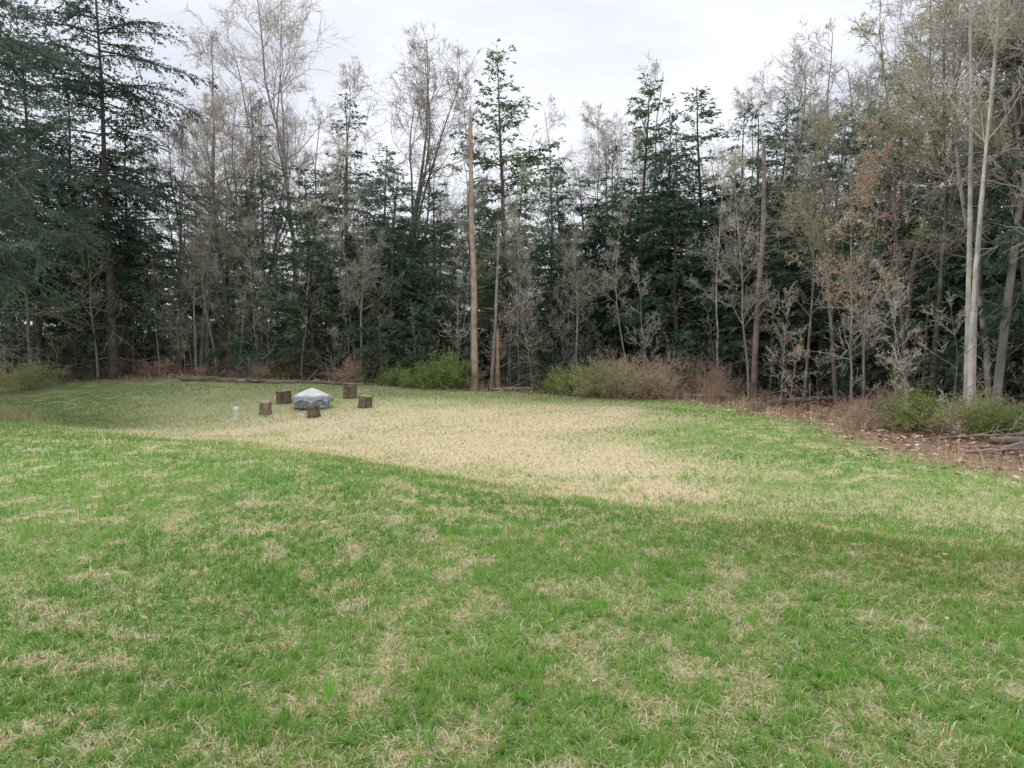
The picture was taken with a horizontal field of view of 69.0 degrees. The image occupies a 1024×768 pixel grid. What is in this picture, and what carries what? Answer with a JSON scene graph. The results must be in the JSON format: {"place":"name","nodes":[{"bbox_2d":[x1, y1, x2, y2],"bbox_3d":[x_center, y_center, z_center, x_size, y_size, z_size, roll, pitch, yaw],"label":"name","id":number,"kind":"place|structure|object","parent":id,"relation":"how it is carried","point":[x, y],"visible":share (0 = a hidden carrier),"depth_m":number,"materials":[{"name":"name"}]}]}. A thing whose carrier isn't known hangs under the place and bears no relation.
{"place":"outdoors","nodes":[
{"label":"outdoors","id":0,"kind":"place"},
{"bbox_2d":[0,0,1021,337],"label":"sky","id":1,"kind":"structure","parent":0,"point":[575,52],"materials":[{"name":"white"}]},
{"bbox_2d":[0,340,1023,767],"bbox_3d":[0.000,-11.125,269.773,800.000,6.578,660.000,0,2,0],"label":"ground","id":2,"kind":"structure","parent":0,"point":[102,386],"depth_m":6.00,"materials":[{"name":"plant"}]},
{"bbox_2d":[0,352,73,391],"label":"green shrub","id":3,"kind":"object","parent":2,"relation":"on","point":[34,378],"visible":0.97,"depth_m":29.76,"materials":[{"name":"green plant"}]},
{"bbox_2d":[0,33,103,396],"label":"hemlock tree","id":4,"kind":"object","parent":2,"relation":"on","point":[56,216],"visible":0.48,"depth_m":28.17,"materials":[{"name":"green plant"}]},
{"bbox_2d":[0,0,123,420],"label":"hemlock tree","id":5,"kind":"object","parent":2,"relation":"on","point":[16,51],"visible":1,"depth_m":22.07,"materials":[{"name":"green plant"}]},
{"bbox_2d":[0,72,145,376],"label":"hemlock tree","id":6,"kind":"object","parent":2,"relation":"on","point":[59,327],"visible":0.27,"depth_m":35.27,"materials":[{"name":"green plant"}]},
{"bbox_2d":[0,0,147,387],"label":"hemlock tree","id":7,"kind":"object","parent":2,"relation":"on","point":[49,148],"visible":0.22,"depth_m":33.60,"materials":[{"name":"green plant"}]},
{"bbox_2d":[40,298,108,382],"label":"young hemlock tree","id":8,"kind":"object","parent":2,"relation":"on","point":[73,350],"visible":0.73,"depth_m":32.48,"materials":[{"name":"green plant"}]},
{"bbox_2d":[59,166,123,378],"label":"bare tree","id":9,"kind":"object","parent":2,"relation":"on","point":[92,317],"visible":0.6,"depth_m":31.78,"materials":[{"name":"grey plant"}]},
{"bbox_2d":[0,0,228,379],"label":"hemlock tree","id":10,"kind":"object","parent":2,"relation":"on","point":[80,85],"visible":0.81,"depth_m":32.00,"materials":[{"name":"green plant"}]},
{"bbox_2d":[34,112,200,376],"bbox_3d":[-17.183,-5.995,33.906,6.454,12.271,5.790,0,2,1],"label":"hemlock tree","id":11,"kind":"object","parent":2,"relation":"on","point":[130,292],"visible":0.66,"depth_m":33.01,"materials":[{"name":"green plant"}]},
{"bbox_2d":[115,107,226,370],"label":"bare tree","id":12,"kind":"object","parent":2,"relation":"on","point":[180,233],"visible":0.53,"depth_m":36.57,"materials":[{"name":"grey plant"}]},
{"bbox_2d":[122,208,234,368],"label":"hemlock tree","id":13,"kind":"object","parent":2,"relation":"on","point":[189,302],"visible":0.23,"depth_m":40.22,"materials":[{"name":"green plant"}]},
{"bbox_2d":[175,200,222,375],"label":"bare tree","id":14,"kind":"object","parent":2,"relation":"on","point":[202,265],"visible":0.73,"depth_m":32.24,"materials":[{"name":"grey plant"}]},
{"bbox_2d":[162,158,237,374],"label":"bare tree","id":15,"kind":"object","parent":2,"relation":"on","point":[196,251],"visible":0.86,"depth_m":32.53,"materials":[{"name":"grey plant"}]},
{"bbox_2d":[168,85,246,368],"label":"bare tree","id":16,"kind":"object","parent":2,"relation":"on","point":[208,299],"visible":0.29,"depth_m":37.16,"materials":[{"name":"grey plant"}]},
{"bbox_2d":[149,80,271,370],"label":"bare tree","id":17,"kind":"object","parent":2,"relation":"on","point":[203,324],"visible":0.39,"depth_m":34.78,"materials":[{"name":"grey plant"}]},
{"bbox_2d":[142,23,288,362],"bbox_3d":[-13.929,-8.452,35.243,3.980,16.433,7.205,1,2,30],"label":"bare tree","id":18,"kind":"object","parent":2,"relation":"on","point":[179,184],"visible":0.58,"depth_m":34.53,"materials":[{"name":"grey plant"}]},
{"bbox_2d":[186,183,274,366],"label":"hemlock tree","id":19,"kind":"object","parent":2,"relation":"on","point":[233,306],"visible":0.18,"depth_m":42.16,"materials":[{"name":"green plant"}]},
{"bbox_2d":[173,66,307,369],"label":"bare tree","id":20,"kind":"object","parent":2,"relation":"on","point":[223,121],"visible":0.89,"depth_m":32.68,"materials":[{"name":"grey plant"}]},
{"bbox_2d":[194,94,305,375],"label":"bare tree","id":21,"kind":"object","parent":2,"relation":"on","point":[247,270],"visible":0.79,"depth_m":33.21,"materials":[{"name":"grey plant"}]},
{"bbox_2d":[229,215,277,376],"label":"bare tree","id":22,"kind":"object","parent":2,"relation":"on","point":[249,267],"visible":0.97,"depth_m":32.49,"materials":[{"name":"grey plant"}]},
{"bbox_2d":[210,92,321,376],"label":"hemlock tree","id":23,"kind":"object","parent":2,"relation":"on","point":[250,352],"visible":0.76,"depth_m":33.45,"materials":[{"name":"green plant"}]},
{"bbox_2d":[181,0,355,360],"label":"bare tree","id":24,"kind":"object","parent":2,"relation":"on","point":[280,36],"visible":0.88,"depth_m":37.93,"materials":[{"name":"grey plant"}]},
{"bbox_2d":[239,93,356,343],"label":"bare tree","id":25,"kind":"object","parent":2,"relation":"on","point":[296,157],"visible":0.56,"depth_m":38.17,"materials":[{"name":"grey plant"}]},
{"bbox_2d":[277,194,330,376],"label":"bare tree","id":26,"kind":"object","parent":2,"relation":"on","point":[307,288],"visible":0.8,"depth_m":32.93,"materials":[{"name":"grey plant"}]},
{"bbox_2d":[262,163,359,378],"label":"hemlock tree","id":27,"kind":"object","parent":2,"relation":"on","point":[314,360],"visible":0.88,"depth_m":33.20,"materials":[{"name":"green plant"}]},
{"bbox_2d":[249,95,373,360],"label":"bare tree","id":28,"kind":"object","parent":2,"relation":"on","point":[311,218],"visible":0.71,"depth_m":34.94,"materials":[{"name":"grey plant"}]},
{"bbox_2d":[272,92,400,376],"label":"hemlock tree","id":29,"kind":"object","parent":2,"relation":"on","point":[347,257],"visible":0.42,"depth_m":35.55,"materials":[{"name":"green plant"}]},
{"bbox_2d":[311,137,369,375],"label":"bare tree","id":30,"kind":"object","parent":2,"relation":"on","point":[348,148],"visible":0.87,"depth_m":34.07,"materials":[{"name":"grey plant"}]},
{"bbox_2d":[299,55,385,371],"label":"bare tree","id":31,"kind":"object","parent":2,"relation":"on","point":[345,83],"visible":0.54,"depth_m":38.40,"materials":[{"name":"grey plant"}]},
{"bbox_2d":[330,174,404,380],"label":"bare tree","id":32,"kind":"object","parent":2,"relation":"on","point":[364,270],"visible":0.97,"depth_m":32.39,"materials":[{"name":"grey plant"}]},
{"bbox_2d":[347,298,402,384],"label":"young hemlock tree","id":33,"kind":"object","parent":2,"relation":"on","point":[373,380],"visible":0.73,"depth_m":31.91,"materials":[{"name":"green plant"}]},
{"bbox_2d":[336,141,428,374],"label":"hemlock tree","id":34,"kind":"object","parent":2,"relation":"on","point":[388,202],"visible":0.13,"depth_m":36.95,"materials":[{"name":"green plant"}]},
{"bbox_2d":[327,158,460,380],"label":"hemlock tree","id":35,"kind":"object","parent":2,"relation":"on","point":[395,301],"visible":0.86,"depth_m":33.20,"materials":[{"name":"green plant"}]},
{"bbox_2d":[389,79,463,337],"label":"bare tree","id":36,"kind":"object","parent":2,"relation":"on","point":[439,154],"visible":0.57,"depth_m":36.69,"materials":[{"name":"grey plant"}]},
{"bbox_2d":[342,20,517,367],"bbox_3d":[-4.065,-8.997,36.261,6.345,18.042,8.902,-2,3,-41],"label":"bare tree","id":37,"kind":"object","parent":2,"relation":"on","point":[427,119],"visible":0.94,"depth_m":35.42,"materials":[{"name":"grey plant"}]},
{"bbox_2d":[388,159,485,369],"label":"hemlock tree","id":38,"kind":"object","parent":2,"relation":"on","point":[417,253],"visible":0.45,"depth_m":35.09,"materials":[{"name":"green plant"}]},
{"bbox_2d":[412,341,485,389],"bbox_3d":[-2.485,-0.715,30.927,2.969,2.247,4.052,1,2,15],"label":"green shrub","id":39,"kind":"object","parent":2,"relation":"on","point":[449,375],"visible":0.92,"depth_m":30.05,"materials":[{"name":"green plant"}]},
{"bbox_2d":[424,126,508,374],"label":"bare tree","id":40,"kind":"object","parent":2,"relation":"on","point":[466,228],"visible":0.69,"depth_m":33.29,"materials":[{"name":"grey plant"}]},
{"bbox_2d":[461,107,487,389],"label":"dead tree trunk","id":41,"kind":"object","parent":2,"relation":"on","point":[474,350],"visible":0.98,"depth_m":30.47,"materials":[{"name":"brown plant"}]},
{"bbox_2d":[443,68,508,354],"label":"bare tree","id":42,"kind":"object","parent":2,"relation":"on","point":[467,163],"visible":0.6,"depth_m":35.59,"materials":[{"name":"grey plant"}]},
{"bbox_2d":[428,38,571,384],"bbox_3d":[-0.744,-7.300,34.919,6.697,17.055,8.272,0,2,-6],"label":"hemlock tree","id":43,"kind":"object","parent":2,"relation":"on","point":[484,213],"visible":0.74,"depth_m":34.49,"materials":[{"name":"green plant"}]},
{"bbox_2d":[0,250,1023,449],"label":"underbrush","id":44,"kind":"object","parent":2,"relation":"on","point":[186,328],"visible":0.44,"depth_m":32.38,"materials":[{"name":"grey plant"}]},
{"bbox_2d":[0,87,1023,405],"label":"distant woods","id":45,"kind":"object","parent":2,"relation":"on","point":[442,271],"visible":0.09,"depth_m":43.60,"materials":[{"name":"grey plant"}]},
{"bbox_2d":[0,367,1023,496],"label":"leaf litter","id":46,"kind":"object","parent":2,"relation":"on","point":[843,435],"visible":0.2,"depth_m":24.27,"materials":[{"name":"brown plant"}]},
{"bbox_2d":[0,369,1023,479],"bbox_3d":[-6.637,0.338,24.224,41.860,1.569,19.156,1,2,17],"label":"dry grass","id":47,"kind":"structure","parent":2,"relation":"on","point":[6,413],"depth_m":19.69,"materials":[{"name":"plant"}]},
{"bbox_2d":[478,144,550,385],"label":"budding tree","id":48,"kind":"object","parent":2,"relation":"on","point":[509,247],"visible":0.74,"depth_m":32.85,"materials":[{"name":"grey plant"}]},
{"bbox_2d":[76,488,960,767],"bbox_3d":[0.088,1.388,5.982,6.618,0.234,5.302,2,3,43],"label":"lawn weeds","id":49,"kind":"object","parent":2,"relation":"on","point":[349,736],"visible":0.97,"depth_m":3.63,"materials":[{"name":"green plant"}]},
{"bbox_2d":[497,211,542,386],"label":"bare tree","id":50,"kind":"object","parent":2,"relation":"on","point":[516,221],"visible":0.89,"depth_m":31.75,"materials":[{"name":"grey plant"}]},
{"bbox_2d":[42,337,1023,433],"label":"bramble thicket","id":51,"kind":"object","parent":2,"relation":"on","point":[670,387],"visible":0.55,"depth_m":28.09,"materials":[{"name":"brown plant"}]},
{"bbox_2d":[492,175,595,385],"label":"hemlock tree","id":52,"kind":"object","parent":2,"relation":"on","point":[550,246],"visible":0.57,"depth_m":34.18,"materials":[{"name":"green plant"}]},
{"bbox_2d":[519,94,580,379],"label":"bare tree","id":53,"kind":"object","parent":2,"relation":"on","point":[567,156],"visible":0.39,"depth_m":42.14,"materials":[{"name":"grey plant"}]},
{"bbox_2d":[514,162,602,380],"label":"hemlock tree","id":54,"kind":"object","parent":2,"relation":"on","point":[548,212],"visible":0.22,"depth_m":37.57,"materials":[{"name":"green plant"}]},
{"bbox_2d":[540,174,600,374],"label":"bare tree","id":55,"kind":"object","parent":2,"relation":"on","point":[576,276],"visible":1,"depth_m":32.69,"materials":[{"name":"grey plant"}]},
{"bbox_2d":[530,166,643,375],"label":"hemlock tree","id":56,"kind":"object","parent":2,"relation":"on","point":[579,209],"visible":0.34,"depth_m":36.75,"materials":[{"name":"green plant"}]},
{"bbox_2d":[547,349,630,399],"bbox_3d":[2.800,-0.369,28.695,3.404,2.007,5.011,0,2,-12],"label":"green shrub","id":57,"kind":"object","parent":2,"relation":"on","point":[586,384],"visible":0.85,"depth_m":27.81,"materials":[{"name":"green plant"}]},
{"bbox_2d":[559,100,626,352],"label":"bare tree","id":58,"kind":"object","parent":2,"relation":"on","point":[593,125],"visible":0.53,"depth_m":42.82,"materials":[{"name":"grey plant"}]},
{"bbox_2d":[560,140,655,370],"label":"hemlock tree","id":59,"kind":"object","parent":2,"relation":"on","point":[622,244],"visible":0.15,"depth_m":38.49,"materials":[{"name":"green plant"}]},
{"bbox_2d":[558,109,661,263],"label":"bare tree","id":60,"kind":"object","parent":2,"relation":"on","point":[620,139],"visible":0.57,"depth_m":45.69,"materials":[{"name":"grey plant"}]},
{"bbox_2d":[591,197,637,362],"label":"bare tree","id":61,"kind":"object","parent":2,"relation":"on","point":[613,258],"visible":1,"depth_m":31.14,"materials":[{"name":"grey plant"}]},
{"bbox_2d":[569,73,703,372],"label":"hemlock tree","id":62,"kind":"object","parent":2,"relation":"on","point":[647,141],"visible":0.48,"depth_m":35.42,"materials":[{"name":"green plant"}]},
{"bbox_2d":[597,138,728,371],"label":"hemlock tree","id":63,"kind":"object","parent":2,"relation":"on","point":[663,181],"visible":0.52,"depth_m":34.18,"materials":[{"name":"green plant"}]},
{"bbox_2d":[603,128,728,386],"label":"hemlock tree","id":64,"kind":"object","parent":2,"relation":"on","point":[663,314],"visible":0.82,"depth_m":33.06,"materials":[{"name":"green plant"}]},
{"bbox_2d":[614,106,724,376],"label":"hemlock tree","id":65,"kind":"object","parent":2,"relation":"on","point":[693,189],"visible":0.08,"depth_m":36.74,"materials":[{"name":"green plant"}]},
{"bbox_2d":[644,86,770,385],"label":"hemlock tree","id":66,"kind":"object","parent":2,"relation":"on","point":[694,138],"visible":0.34,"depth_m":35.03,"materials":[{"name":"green plant"}]},
{"bbox_2d":[680,146,759,375],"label":"bare tree","id":67,"kind":"object","parent":2,"relation":"on","point":[721,153],"visible":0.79,"depth_m":31.50,"materials":[{"name":"brown plant"}]},
{"bbox_2d":[702,147,778,398],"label":"bare tree","id":68,"kind":"object","parent":2,"relation":"on","point":[733,159],"visible":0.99,"depth_m":28.17,"materials":[{"name":"brown plant"}]},
{"bbox_2d":[691,100,802,393],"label":"hemlock tree","id":69,"kind":"object","parent":2,"relation":"on","point":[741,191],"visible":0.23,"depth_m":34.38,"materials":[{"name":"green plant"}]},
{"bbox_2d":[715,84,779,262],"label":"bare tree","id":70,"kind":"object","parent":2,"relation":"on","point":[740,106],"visible":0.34,"depth_m":42.27,"materials":[{"name":"grey plant"}]},
{"bbox_2d":[695,100,811,390],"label":"hemlock tree","id":71,"kind":"object","parent":2,"relation":"on","point":[750,126],"visible":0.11,"depth_m":36.05,"materials":[{"name":"green plant"}]},
{"bbox_2d":[702,157,807,392],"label":"hemlock tree","id":72,"kind":"object","parent":2,"relation":"on","point":[773,271],"visible":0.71,"depth_m":31.04,"materials":[{"name":"green plant"}]},
{"bbox_2d":[748,137,778,397],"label":"dead tree trunk","id":73,"kind":"object","parent":2,"relation":"on","point":[755,344],"visible":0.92,"depth_m":28.64,"materials":[{"name":"wood"}]},
{"bbox_2d":[694,92,837,392],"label":"hemlock tree","id":74,"kind":"object","parent":2,"relation":"on","point":[811,146],"visible":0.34,"depth_m":33.58,"materials":[{"name":"green plant"}]},
{"bbox_2d":[759,108,862,393],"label":"hemlock tree","id":75,"kind":"object","parent":2,"relation":"on","point":[814,376],"visible":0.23,"depth_m":33.91,"materials":[{"name":"green plant"}]},
{"bbox_2d":[757,92,865,402],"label":"budding tree","id":76,"kind":"object","parent":2,"relation":"on","point":[812,236],"visible":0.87,"depth_m":25.65,"materials":[{"name":"grey plant"}]},
{"bbox_2d":[736,36,899,210],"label":"bare tree","id":77,"kind":"object","parent":2,"relation":"on","point":[797,94],"visible":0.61,"depth_m":43.56,"materials":[{"name":"grey plant"}]},
{"bbox_2d":[748,97,891,398],"bbox_3d":[12.950,-5.264,31.107,6.122,12.804,5.493,-2,3,-42],"label":"hemlock tree","id":78,"kind":"object","parent":2,"relation":"on","point":[823,325],"visible":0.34,"depth_m":30.64,"materials":[{"name":"green plant"}]},
{"bbox_2d":[758,13,885,401],"bbox_3d":[11.310,-6.046,26.566,6.122,13.963,3.381,-2,3,-37],"label":"bare tree","id":79,"kind":"object","parent":2,"relation":"on","point":[832,339],"visible":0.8,"depth_m":26.38,"materials":[{"name":"brown plant"}]},
{"bbox_2d":[782,45,913,249],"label":"bare tree","id":80,"kind":"object","parent":2,"relation":"on","point":[858,85],"visible":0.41,"depth_m":41.18,"materials":[{"name":"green plant"}]},
{"bbox_2d":[784,149,926,413],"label":"red maple tree","id":81,"kind":"object","parent":2,"relation":"on","point":[864,199],"visible":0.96,"depth_m":20.58,"materials":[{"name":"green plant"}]},
{"bbox_2d":[801,121,947,404],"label":"red maple tree","id":82,"kind":"object","parent":2,"relation":"on","point":[886,148],"visible":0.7,"depth_m":23.38,"materials":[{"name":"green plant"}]},
{"bbox_2d":[802,96,952,399],"bbox_3d":[13.698,-4.810,28.168,5.644,11.792,4.595,-2,3,-36],"label":"hemlock tree","id":83,"kind":"object","parent":2,"relation":"on","point":[843,377],"visible":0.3,"depth_m":28.33,"materials":[{"name":"green plant"}]},
{"bbox_2d":[802,56,980,403],"bbox_3d":[13.780,-4.858,25.592,5.310,12.378,5.918,-1,2,-17],"label":"hemlock tree","id":84,"kind":"object","parent":2,"relation":"on","point":[902,231],"visible":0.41,"depth_m":25.43,"materials":[{"name":"green plant"}]},
{"bbox_2d":[828,91,954,391],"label":"hemlock tree","id":85,"kind":"object","parent":2,"relation":"on","point":[891,240],"visible":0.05,"depth_m":32.26,"materials":[{"name":"green plant"}]},
{"bbox_2d":[823,0,966,404],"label":"budding tree","id":86,"kind":"object","parent":2,"relation":"on","point":[893,184],"visible":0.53,"depth_m":23.16,"materials":[{"name":"grey plant"}]},
{"bbox_2d":[869,378,949,432],"bbox_3d":[9.143,0.495,17.095,1.782,1.348,2.431,0,2,9],"label":"green shrub","id":87,"kind":"object","parent":2,"relation":"on","point":[916,408],"visible":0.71,"depth_m":16.66,"materials":[{"name":"green plant"}]},
{"bbox_2d":[848,0,1005,396],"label":"budding tree","id":88,"kind":"object","parent":2,"relation":"on","point":[939,201],"visible":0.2,"depth_m":23.87,"materials":[{"name":"brown plant"}]},
{"bbox_2d":[876,282,980,417],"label":"young hemlock tree","id":89,"kind":"object","parent":2,"relation":"on","point":[943,363],"visible":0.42,"depth_m":20.33,"materials":[{"name":"green plant"}]},
{"bbox_2d":[841,0,1021,397],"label":"budding tree","id":90,"kind":"object","parent":2,"relation":"on","point":[942,138],"visible":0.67,"depth_m":19.71,"materials":[{"name":"grey plant"}]},
{"bbox_2d":[854,0,1023,405],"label":"bare tree","id":91,"kind":"object","parent":2,"relation":"on","point":[986,357],"visible":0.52,"depth_m":18.73,"materials":[{"name":"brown plant"}]},
{"bbox_2d":[860,0,1023,399],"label":"bare tree","id":92,"kind":"object","parent":2,"relation":"on","point":[932,180],"visible":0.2,"depth_m":23.31,"materials":[{"name":"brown plant"}]},
{"bbox_2d":[880,0,1023,406],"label":"bare tree","id":93,"kind":"object","parent":2,"relation":"on","point":[1002,346],"visible":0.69,"depth_m":16.94,"materials":[{"name":"grey plant"}]},
{"bbox_2d":[887,0,1023,421],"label":"birch tree","id":94,"kind":"object","parent":2,"relation":"on","point":[970,66],"visible":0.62,"depth_m":16.95,"materials":[{"name":"grey plant"}]},
{"bbox_2d":[891,378,1023,435],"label":"green shrub","id":95,"kind":"object","parent":2,"relation":"on","point":[960,415],"visible":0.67,"depth_m":15.88,"materials":[{"name":"green plant"}]},
{"bbox_2d":[891,20,1023,399],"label":"bare tree","id":96,"kind":"object","parent":2,"relation":"on","point":[984,237],"visible":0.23,"depth_m":21.53,"materials":[{"name":"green plant"}]},
{"bbox_2d":[898,0,1023,89],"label":"bare tree","id":97,"kind":"object","parent":2,"relation":"on","point":[942,29],"visible":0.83,"depth_m":17.35,"materials":[{"name":"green plant"}]},
{"bbox_2d":[910,13,1023,415],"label":"hemlock tree","id":98,"kind":"object","parent":2,"relation":"on","point":[1008,374],"visible":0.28,"depth_m":21.15,"materials":[{"name":"green plant"}]},
{"bbox_2d":[915,0,1023,301],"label":"budding tree","id":99,"kind":"object","parent":2,"relation":"on","point":[1017,111],"visible":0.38,"depth_m":17.73,"materials":[{"name":"brown plant"}]},
{"bbox_2d":[919,0,1022,426],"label":"birch tree","id":100,"kind":"object","parent":2,"relation":"on","point":[976,313],"visible":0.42,"depth_m":17.14,"materials":[{"name":"beige plant"}]},
{"bbox_2d":[922,0,1023,429],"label":"birch tree","id":101,"kind":"object","parent":2,"relation":"on","point":[974,283],"visible":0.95,"depth_m":15.99,"materials":[{"name":"grey plant"}]},
{"bbox_2d":[941,0,1023,409],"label":"hemlock tree","id":102,"kind":"object","parent":2,"relation":"on","point":[1016,320],"visible":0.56,"depth_m":17.90,"materials":[{"name":"green plant"}]},
{"bbox_2d":[960,389,1023,437],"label":"green shrub","id":103,"kind":"object","parent":2,"relation":"on","point":[1009,419],"visible":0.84,"depth_m":15.11,"materials":[{"name":"green plant"}]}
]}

